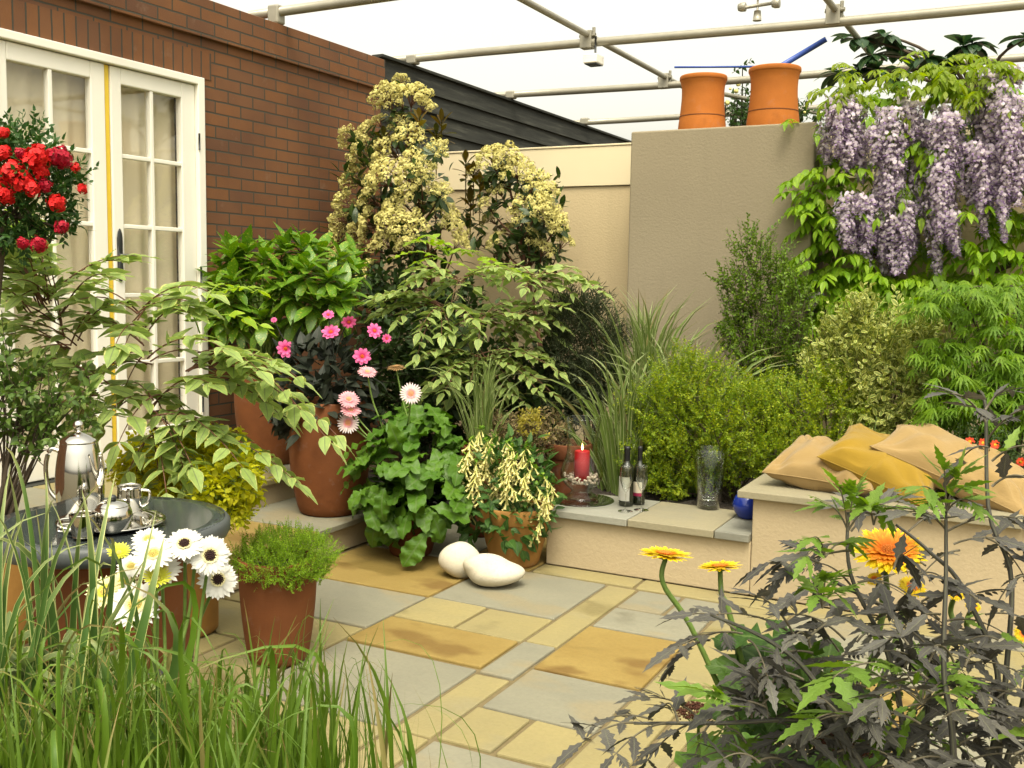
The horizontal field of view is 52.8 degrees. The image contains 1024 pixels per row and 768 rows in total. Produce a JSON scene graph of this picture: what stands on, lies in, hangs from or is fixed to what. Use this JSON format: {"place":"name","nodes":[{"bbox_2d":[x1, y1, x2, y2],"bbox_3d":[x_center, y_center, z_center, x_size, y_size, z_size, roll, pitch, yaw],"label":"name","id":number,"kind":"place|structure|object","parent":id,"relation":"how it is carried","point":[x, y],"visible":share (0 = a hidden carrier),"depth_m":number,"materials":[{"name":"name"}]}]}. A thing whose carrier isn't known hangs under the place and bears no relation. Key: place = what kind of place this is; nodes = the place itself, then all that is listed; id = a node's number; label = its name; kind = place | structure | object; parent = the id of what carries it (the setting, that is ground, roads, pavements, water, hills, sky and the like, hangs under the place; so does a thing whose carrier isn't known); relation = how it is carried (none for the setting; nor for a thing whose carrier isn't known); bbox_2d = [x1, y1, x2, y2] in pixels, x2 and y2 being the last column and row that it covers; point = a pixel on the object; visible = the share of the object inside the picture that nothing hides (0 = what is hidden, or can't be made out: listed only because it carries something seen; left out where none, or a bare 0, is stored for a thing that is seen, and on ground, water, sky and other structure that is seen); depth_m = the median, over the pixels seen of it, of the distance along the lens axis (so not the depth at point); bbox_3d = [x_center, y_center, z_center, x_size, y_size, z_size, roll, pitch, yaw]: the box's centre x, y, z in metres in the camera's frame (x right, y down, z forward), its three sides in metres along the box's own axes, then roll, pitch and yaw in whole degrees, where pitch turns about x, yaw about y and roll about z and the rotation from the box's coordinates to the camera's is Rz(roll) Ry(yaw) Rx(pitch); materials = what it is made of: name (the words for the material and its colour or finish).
{"place":"outdoors","nodes":[
{"label":"outdoors","id":0,"kind":"place"},
{"bbox_2d":[0,446,178,767],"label":"striped grass","id":1,"kind":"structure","parent":0,"point":[47,612],"depth_m":1.68,"materials":[{"name":"green plant"}]},
{"bbox_2d":[0,556,357,767],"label":"meadow grass","id":2,"kind":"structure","parent":0,"point":[55,740],"depth_m":1.47,"materials":[{"name":"green plant"}]},
{"bbox_2d":[110,615,480,767],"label":"fine grass","id":3,"kind":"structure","parent":0,"point":[364,742],"depth_m":1.55,"materials":[{"name":"green plant"}]},
{"bbox_2d":[231,599,416,767],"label":"meadow grass","id":4,"kind":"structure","parent":0,"point":[329,755],"depth_m":1.58,"materials":[{"name":"green plant"}]},
{"bbox_2d":[30,524,1023,767],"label":"patio paving","id":5,"kind":"structure","parent":0,"point":[529,661],"depth_m":3.89,"materials":[{"name":"grey stone"}]},
{"bbox_2d":[2,496,229,715],"bbox_3d":[-1.121,0.734,2.896,0.644,0.720,0.644,4,7,27],"label":"granite table","id":6,"kind":"object","parent":5,"relation":"on","point":[203,519],"visible":0.31,"depth_m":2.77,"materials":[{"name":"stone"}]},
{"bbox_2d":[56,510,96,538],"bbox_3d":[-1.111,0.360,2.647,0.096,0.062,0.068,4,7,27],"label":"silver cup","id":7,"kind":"object","parent":6,"relation":"on","point":[74,528],"visible":0.8,"depth_m":2.62,"materials":[{"name":"silver metal"}]},
{"bbox_2d":[55,509,165,532],"bbox_3d":[-1.089,0.374,2.801,0.294,0.015,0.270,4,7,27],"label":"silver tray","id":8,"kind":"object","parent":6,"relation":"on","point":[142,518],"visible":0.27,"depth_m":2.82,"materials":[{"name":"silver metal"}]},
{"bbox_2d":[43,420,104,517],"bbox_3d":[-1.202,0.233,2.866,0.184,0.268,0.128,4,7,27],"label":"coffee pot","id":9,"kind":"object","parent":8,"relation":"on","point":[79,467],"visible":0.84,"depth_m":2.82,"materials":[{"name":"silver metal"}]},
{"bbox_2d":[94,494,132,533],"bbox_3d":[-1.044,0.339,2.697,0.097,0.100,0.097,4,7,27],"label":"sugar bowl","id":10,"kind":"object","parent":8,"relation":"on","point":[120,515],"visible":0.85,"depth_m":2.67,"materials":[{"name":"silver metal"}]},
{"bbox_2d":[117,483,150,512],"bbox_3d":[-1.074,0.327,2.914,0.089,0.079,0.069,4,7,27],"label":"milk jug","id":11,"kind":"object","parent":8,"relation":"on","point":[131,494],"visible":0.8,"depth_m":2.90,"materials":[{"name":"silver metal"}]},
{"bbox_2d":[187,563,218,637],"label":"terracotta pot","id":12,"kind":"object","parent":5,"relation":"on","point":[210,621],"visible":0.07,"depth_m":3.99,"materials":[{"name":"ceramic"}]},
{"bbox_2d":[0,209,358,511],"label":"variegated aralia","id":13,"kind":"object","parent":12,"relation":"in","point":[173,459],"visible":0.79,"depth_m":3.67,"materials":[{"name":"green plant"}]},
{"bbox_2d":[105,412,276,534],"bbox_3d":[-1.202,0.351,3.941,0.454,0.468,1.052,-4,8,-40],"label":"golden feverfew","id":14,"kind":"object","parent":12,"relation":"in","point":[235,490],"visible":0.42,"depth_m":3.65,"materials":[{"name":"yellow plant"}]},
{"bbox_2d":[12,444,399,649],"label":"stone steps","id":15,"kind":"structure","parent":5,"relation":"on","point":[348,531],"depth_m":5.33,"materials":[{"name":"grey stone"}]},
{"bbox_2d":[2,563,31,648],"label":"terracotta pot","id":16,"kind":"object","parent":15,"relation":"on","point":[15,586],"visible":0.06,"depth_m":3.40,"materials":[{"name":"ceramic"}]},
{"bbox_2d":[0,104,98,303],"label":"red flowered standard","id":17,"kind":"object","parent":16,"relation":"in","point":[21,187],"visible":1,"depth_m":3.23,"materials":[{"name":"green plant"}]},
{"bbox_2d":[0,310,106,514],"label":"leaved shrub","id":18,"kind":"object","parent":16,"relation":"on","point":[36,414],"visible":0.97,"depth_m":3.40,"materials":[{"name":"green plant"}]},
{"bbox_2d":[234,360,303,464],"bbox_3d":[-1.438,0.166,6.122,0.416,0.600,0.416,4,7,27],"label":"terracotta pot","id":19,"kind":"object","parent":15,"relation":"on","point":[248,414],"visible":0.2,"depth_m":5.96,"materials":[{"name":"ceramic"}]},
{"bbox_2d":[196,222,374,363],"bbox_3d":[-1.365,-0.504,6.090,1.602,0.885,0.900,4,7,27],"label":"spotted laurel","id":20,"kind":"object","parent":19,"relation":"in","point":[294,288],"visible":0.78,"depth_m":5.81,"materials":[{"name":"green plant"}]},
{"bbox_2d":[289,396,368,517],"bbox_3d":[-0.970,0.384,5.488,0.427,0.600,0.427,4,7,27],"label":"terracotta pot","id":21,"kind":"object","parent":15,"relation":"on","point":[314,466],"visible":0.51,"depth_m":5.31,"materials":[{"name":"ceramic"}]},
{"bbox_2d":[258,310,390,450],"bbox_3d":[-0.974,-0.002,5.417,0.825,0.778,0.638,4,7,27],"label":"dark dahlia","id":22,"kind":"object","parent":21,"relation":"in","point":[327,349],"visible":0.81,"depth_m":5.36,"materials":[{"name":"black plant"}]},
{"bbox_2d":[237,547,316,667],"bbox_3d":[-0.855,0.819,3.767,0.290,0.385,0.290,4,7,27],"label":"terracotta pot","id":23,"kind":"object","parent":5,"relation":"on","point":[283,607],"visible":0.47,"depth_m":3.65,"materials":[{"name":"ceramic"}]},
{"bbox_2d":[226,516,345,592],"bbox_3d":[-0.834,0.615,3.722,0.386,0.292,0.458,-4,8,-41],"label":"mossy mound","id":24,"kind":"object","parent":23,"relation":"in","point":[283,545],"visible":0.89,"depth_m":3.65,"materials":[{"name":"green plant"}]},
{"bbox_2d":[389,503,439,556],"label":"terracotta pot","id":25,"kind":"object","parent":5,"relation":"on","point":[396,552],"visible":0.2,"depth_m":5.17,"materials":[{"name":"ceramic"}]},
{"bbox_2d":[336,365,474,566],"bbox_3d":[-0.502,0.380,5.179,0.812,0.940,0.720,4,7,27],"label":"pink gerbera","id":26,"kind":"object","parent":25,"relation":"in","point":[412,484],"visible":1,"depth_m":5.03,"materials":[{"name":"green plant"}]},
{"bbox_2d":[368,476,546,537],"bbox_3d":[-0.696,0.671,6.096,2.440,0.215,0.030,4,7,27],"label":"bed edging","id":27,"kind":"object","parent":5,"relation":"on","point":[447,501],"depth_m":6.11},
{"bbox_2d":[438,541,478,577],"bbox_3d":[-0.245,0.831,4.864,0.205,0.170,0.160,0,6,-9],"label":"boulder","id":28,"kind":"object","parent":5,"relation":"on","point":[453,557],"visible":0.81,"depth_m":4.81,"materials":[{"name":"white stone"}]},
{"bbox_2d":[461,442,502,537],"bbox_3d":[-0.165,0.579,5.672,0.246,0.500,0.246,4,7,27],"label":"terracotta pot","id":29,"kind":"object","parent":5,"relation":"on","point":[481,535],"visible":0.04,"depth_m":5.59,"materials":[{"name":"ceramic"}]},
{"bbox_2d":[410,346,545,446],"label":"ribbon grass","id":30,"kind":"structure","parent":29,"relation":"in","point":[484,407],"depth_m":5.59,"materials":[{"name":"green plant"}]},
{"bbox_2d":[463,553,524,586],"bbox_3d":[-0.088,0.855,4.728,0.282,0.146,0.203,4,6,24],"label":"boulder","id":31,"kind":"object","parent":5,"relation":"on","point":[488,570],"visible":1,"depth_m":4.67,"materials":[{"name":"white stone"}]},
{"bbox_2d":[477,497,553,567],"bbox_3d":[0.015,0.740,5.105,0.378,0.300,0.378,4,7,27],"label":"terracotta pot","id":32,"kind":"object","parent":5,"relation":"on","point":[494,547],"visible":0.44,"depth_m":4.97,"materials":[{"name":"ceramic"}]},
{"bbox_2d":[432,423,567,561],"bbox_3d":[-0.019,0.529,5.120,0.665,0.646,0.601,6,8,41],"label":"yellow trumpet plant","id":33,"kind":"object","parent":32,"relation":"in","point":[509,497],"visible":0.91,"depth_m":4.99,"materials":[{"name":"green plant"}]},
{"bbox_2d":[546,492,752,594],"bbox_3d":[0.707,0.765,5.053,1.033,0.284,0.474,4,7,27],"label":"bench","id":34,"kind":"object","parent":5,"relation":"on","point":[610,539],"visible":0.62,"depth_m":4.89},
{"bbox_2d":[550,493,613,506],"bbox_3d":[0.350,0.591,5.223,0.337,0.013,0.337,4,7,27],"label":"glass plate","id":35,"kind":"object","parent":34,"relation":"on","point":[603,500],"visible":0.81,"depth_m":5.21,"materials":[{"name":"white"}]},
{"bbox_2d":[560,415,602,500],"bbox_3d":[0.354,0.379,5.202,0.217,0.425,0.217,4,7,27],"label":"candle lantern","id":36,"kind":"object","parent":35,"relation":"on","point":[582,474],"visible":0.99,"depth_m":5.17,"materials":[{"name":"clear glass"}]},
{"bbox_2d":[618,466,632,512],"bbox_3d":[0.555,0.512,5.020,0.073,0.222,0.073,4,7,27],"label":"champagne flute","id":37,"kind":"object","parent":34,"relation":"on","point":[623,510],"visible":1,"depth_m":5.01,"materials":[{"name":"clear glass"}]},
{"bbox_2d":[619,446,633,506],"bbox_3d":[0.573,0.459,5.146,0.074,0.300,0.075,4,7,27],"label":"wine bottle","id":38,"kind":"object","parent":34,"relation":"on","point":[626,498],"visible":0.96,"depth_m":5.12,"materials":[{"name":"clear glass"}]},
{"bbox_2d":[633,446,645,504],"bbox_3d":[0.641,0.459,5.181,0.062,0.295,0.062,4,7,27],"label":"wine bottle","id":39,"kind":"object","parent":34,"relation":"on","point":[639,497],"visible":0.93,"depth_m":5.16,"materials":[{"name":"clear glass"}]},
{"bbox_2d":[634,465,648,511],"bbox_3d":[0.637,0.510,5.054,0.074,0.220,0.074,4,7,27],"label":"champagne flute","id":40,"kind":"object","parent":34,"relation":"on","point":[640,509],"visible":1,"depth_m":5.04,"materials":[{"name":"clear glass"}]},
{"bbox_2d":[693,445,727,509],"bbox_3d":[0.981,0.468,5.118,0.172,0.303,0.172,4,7,27],"label":"glass vase","id":41,"kind":"object","parent":34,"relation":"on","point":[721,487],"visible":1,"depth_m":5.10,"materials":[{"name":"clear glass"}]},
{"bbox_2d":[732,495,752,519],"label":"blue pot","id":42,"kind":"object","parent":34,"relation":"on","point":[742,508],"visible":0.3,"depth_m":4.87,"materials":[{"name":"ceramic"}]},
{"bbox_2d":[737,473,1023,636],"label":"tall bench","id":43,"kind":"object","parent":5,"relation":"on","point":[776,503],"visible":0.32,"depth_m":4.41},
{"bbox_2d":[762,434,873,495],"bbox_3d":[1.465,0.375,4.740,0.512,0.254,0.456,5,7,34],"label":"cushion","id":44,"kind":"object","parent":43,"relation":"on","point":[798,462],"visible":0.56,"depth_m":4.63,"materials":[{"name":"beige fabric"}]},
{"bbox_2d":[817,423,936,505],"bbox_3d":[1.668,0.359,4.597,0.483,0.307,0.439,5,7,35],"label":"cushion","id":45,"kind":"object","parent":43,"relation":"on","point":[854,453],"visible":0.59,"depth_m":4.47,"materials":[{"name":"yellow fabric"}]},
{"bbox_2d":[870,423,1023,515],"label":"cushion","id":46,"kind":"object","parent":43,"relation":"on","point":[905,442],"visible":0.64,"depth_m":4.41,"materials":[{"name":"beige fabric"}]},
{"bbox_2d":[211,0,1023,139],"label":"sky","id":47,"kind":"structure","parent":0,"point":[399,27],"materials":[{"name":"white"}]},
{"bbox_2d":[368,434,1023,509],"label":"bed soil","id":48,"kind":"structure","parent":0,"point":[692,500],"depth_m":5.55,"materials":[{"name":"brown soil"}]},
{"bbox_2d":[319,73,476,328],"bbox_3d":[-0.839,-0.829,7.112,1.298,2.597,0.835,4,7,27],"label":"flowering evergreen","id":49,"kind":"object","parent":48,"relation":"on","point":[419,177],"visible":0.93,"depth_m":6.88,"materials":[{"name":"yellow plant"}]},
{"bbox_2d":[340,257,599,475],"bbox_3d":[-0.336,-0.121,6.437,1.976,1.352,1.001,4,7,27],"label":"shade shrub","id":50,"kind":"object","parent":48,"relation":"on","point":[401,356],"visible":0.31,"depth_m":6.41,"materials":[{"name":"green plant"}]},
{"bbox_2d":[359,234,614,428],"bbox_3d":[-0.160,-0.296,5.820,1.430,1.103,0.718,1,6,-1],"label":"variegated aralia","id":51,"kind":"object","parent":48,"relation":"on","point":[510,318],"visible":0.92,"depth_m":5.75,"materials":[{"name":"green plant"}]},
{"bbox_2d":[455,140,575,435],"bbox_3d":[-0.016,-0.570,7.048,1.205,2.122,0.709,10,10,56],"label":"flowering evergreen","id":52,"kind":"object","parent":48,"relation":"on","point":[537,200],"visible":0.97,"depth_m":6.79,"materials":[{"name":"yellow plant"}]},
{"bbox_2d":[545,439,592,495],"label":"terracotta pot","id":53,"kind":"object","parent":48,"relation":"on","point":[558,458],"visible":0.35,"depth_m":5.56,"materials":[{"name":"ceramic"}]},
{"bbox_2d":[463,402,574,473],"bbox_3d":[0.039,0.277,5.668,0.631,0.374,0.420,6,8,42],"label":"purple sage","id":54,"kind":"object","parent":53,"relation":"in","point":[530,420],"visible":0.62,"depth_m":5.55,"materials":[{"name":"green plant"}]},
{"bbox_2d":[518,271,641,477],"bbox_3d":[0.409,-0.050,5.976,0.701,1.213,0.664,4,7,27],"label":"bronze fennel","id":55,"kind":"object","parent":48,"relation":"on","point":[559,350],"visible":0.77,"depth_m":5.87,"materials":[{"name":"green plant"}]},
{"bbox_2d":[524,350,703,495],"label":"ribbon grass","id":56,"kind":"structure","parent":48,"relation":"on","point":[612,432],"depth_m":5.53,"materials":[{"name":"green plant"}]},
{"bbox_2d":[565,285,720,464],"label":"ribbon grass","id":57,"kind":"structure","parent":48,"relation":"on","point":[641,340],"depth_m":5.80,"materials":[{"name":"green plant"}]},
{"bbox_2d":[603,331,792,496],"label":"ribbon grass","id":58,"kind":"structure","parent":48,"relation":"on","point":[690,489],"depth_m":5.55,"materials":[{"name":"green plant"}]},
{"bbox_2d":[611,335,813,501],"bbox_3d":[1.036,0.198,5.376,1.108,0.899,0.669,4,7,27],"label":"golden box","id":59,"kind":"object","parent":48,"relation":"on","point":[662,472],"visible":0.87,"depth_m":5.31,"materials":[{"name":"green plant"}]},
{"bbox_2d":[625,122,826,471],"bbox_3d":[1.343,-0.420,6.599,1.154,2.352,0.398,4,7,27],"label":"chimney stack","id":60,"kind":"object","parent":48,"relation":"on","point":[695,193],"visible":0.34,"depth_m":6.40,"materials":[{"name":"beige paint"}]},
{"bbox_2d":[678,72,727,128],"bbox_3d":[1.213,-1.777,6.555,0.302,0.350,0.302,4,7,27],"label":"chimney pot","id":61,"kind":"object","parent":60,"relation":"on","point":[702,104],"visible":0.94,"depth_m":6.43,"materials":[{"name":"ceramic"}]},
{"bbox_2d":[746,63,801,125],"bbox_3d":[1.612,-1.758,6.347,0.320,0.367,0.320,4,7,27],"label":"chimney pot","id":62,"kind":"object","parent":60,"relation":"on","point":[774,94],"visible":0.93,"depth_m":6.22,"materials":[{"name":"ceramic"}]},
{"bbox_2d":[703,212,825,454],"bbox_3d":[1.433,-0.271,5.883,0.756,1.409,0.561,4,7,27],"label":"upright evergreen","id":63,"kind":"object","parent":48,"relation":"on","point":[751,341],"visible":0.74,"depth_m":5.83,"materials":[{"name":"green plant"}]},
{"bbox_2d":[737,348,891,465],"bbox_3d":[1.507,0.163,5.210,0.798,0.688,0.565,4,7,27],"label":"golden box","id":64,"kind":"object","parent":48,"relation":"on","point":[818,407],"visible":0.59,"depth_m":5.15,"materials":[{"name":"green plant"}]},
{"bbox_2d":[792,281,969,436],"bbox_3d":[1.865,-0.003,5.210,0.907,1.025,0.726,4,7,27],"label":"variegated shrub","id":65,"kind":"object","parent":48,"relation":"on","point":[852,341],"visible":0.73,"depth_m":5.09,"materials":[{"name":"green plant"}]},
{"bbox_2d":[772,50,1023,407],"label":"wisteria","id":66,"kind":"object","parent":48,"relation":"on","point":[863,223],"visible":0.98,"depth_m":5.72,"materials":[{"name":"purple plant"}]},
{"bbox_2d":[889,275,1023,464],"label":"cut leaf maple","id":67,"kind":"object","parent":48,"relation":"on","point":[1006,369],"visible":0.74,"depth_m":4.76,"materials":[{"name":"green plant"}]},
{"bbox_2d":[954,419,1023,468],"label":"orange bedding plant","id":68,"kind":"object","parent":48,"relation":"on","point":[994,444],"visible":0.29,"depth_m":4.61,"materials":[{"name":"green plant"}]},
{"label":"ground","id":69,"kind":"structure","parent":0,"visible":0},
{"bbox_2d":[0,0,384,487],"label":"brick building","id":70,"kind":"structure","parent":69,"relation":"on","point":[193,127],"depth_m":6.19,"materials":[{"name":"red brick"}]},
{"bbox_2d":[0,40,111,482],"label":"door","id":71,"kind":"structure","parent":70,"relation":"in","point":[53,82],"depth_m":5.57,"materials":[{"name":"white paint"}]},
{"bbox_2d":[108,66,203,464],"bbox_3d":[-2.106,-0.669,6.068,0.193,2.229,0.638,4,7,27],"label":"door","id":72,"kind":"structure","parent":70,"relation":"in","point":[141,106],"depth_m":6.09,"materials":[{"name":"white paint"}]},
{"bbox_2d":[372,54,630,425],"bbox_3d":[0.165,-1.209,10.460,0.160,3.105,5.395,4,7,27],"label":"black fence","id":73,"kind":"object","parent":69,"relation":"on","point":[478,118],"visible":0.15,"depth_m":9.31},
{"bbox_2d":[248,0,1023,125],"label":"scaffold frame","id":74,"kind":"object","parent":69,"relation":"on","point":[278,13],"visible":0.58,"depth_m":7.35,"materials":[{"name":"beige metal"}]},
{"bbox_2d":[583,36,603,66],"bbox_3d":[0.598,-2.436,7.531,0.105,0.206,0.140,4,7,27],"label":"floodlight","id":75,"kind":"object","parent":74,"relation":"attached to","point":[594,59],"visible":1,"depth_m":7.49,"materials":[{"name":"white paint"}]},
{"bbox_2d":[737,0,780,21],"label":"twin spotlight","id":76,"kind":"object","parent":74,"relation":"attached to","point":[743,7],"visible":1,"depth_m":6.98,"materials":[{"name":"white metal"}]},
{"bbox_2d":[382,126,1023,454],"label":"cream wall","id":77,"kind":"structure","parent":69,"relation":"on","point":[594,179],"depth_m":7.21,"materials":[{"name":"beige paint"}]},
{"bbox_2d":[674,37,827,67],"bbox_3d":[2.007,-1.210,9.035,1.323,3.454,0.047,4,7,27],"label":"roof aerial","id":78,"kind":"object","parent":69,"relation":"on","point":[808,49],"visible":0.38,"depth_m":8.68,"materials":[{"name":"blue metal"}]},
{"bbox_2d":[724,58,824,125],"bbox_3d":[2.277,-1.222,9.288,1.070,3.443,0.647,4,7,27],"label":"blossoming tree","id":79,"kind":"object","parent":69,"relation":"on","point":[740,110],"visible":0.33,"depth_m":9.19,"materials":[{"name":"green plant"}]},
{"bbox_2d":[813,29,1023,114],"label":"broad leaved tree","id":80,"kind":"object","parent":69,"relation":"on","point":[895,48],"visible":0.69,"depth_m":7.45,"materials":[{"name":"green plant"}]},
{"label":"foreground soil","id":81,"kind":"structure","parent":0,"visible":0},
{"bbox_2d":[0,611,164,722],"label":"sage plant","id":82,"kind":"object","parent":81,"relation":"on","point":[13,657],"visible":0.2,"depth_m":1.72,"materials":[{"name":"green plant"}]},
{"bbox_2d":[84,527,237,758],"bbox_3d":[-0.766,0.657,2.286,0.718,0.671,0.603,4,7,27],"label":"white gerbera","id":83,"kind":"object","parent":81,"relation":"on","point":[207,558],"visible":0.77,"depth_m":2.28,"materials":[{"name":"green plant"}]},
{"bbox_2d":[676,701,712,767],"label":"yarrow","id":84,"kind":"object","parent":81,"relation":"on","point":[696,705],"visible":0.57,"depth_m":1.95,"materials":[{"name":"plant"}]},
{"bbox_2d":[552,383,1023,767],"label":"black elder","id":85,"kind":"object","parent":81,"relation":"on","point":[881,735],"visible":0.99,"depth_m":1.68,"materials":[{"name":"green plant"}]},
{"bbox_2d":[809,732,838,764],"bbox_3d":[0.584,0.853,1.969,0.090,0.406,0.090,4,7,27],"label":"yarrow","id":86,"kind":"object","parent":81,"relation":"on","point":[822,742],"visible":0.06,"depth_m":1.93,"materials":[{"name":"plant"}]},
{"bbox_2d":[640,527,1023,767],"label":"yellow gerbera","id":87,"kind":"object","parent":81,"relation":"on","point":[881,556],"visible":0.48,"depth_m":2.01,"materials":[{"name":"green plant"}]},
{"bbox_2d":[837,738,872,767],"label":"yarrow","id":88,"kind":"object","parent":81,"relation":"on","point":[870,756],"visible":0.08,"depth_m":1.92,"materials":[{"name":"green plant"}]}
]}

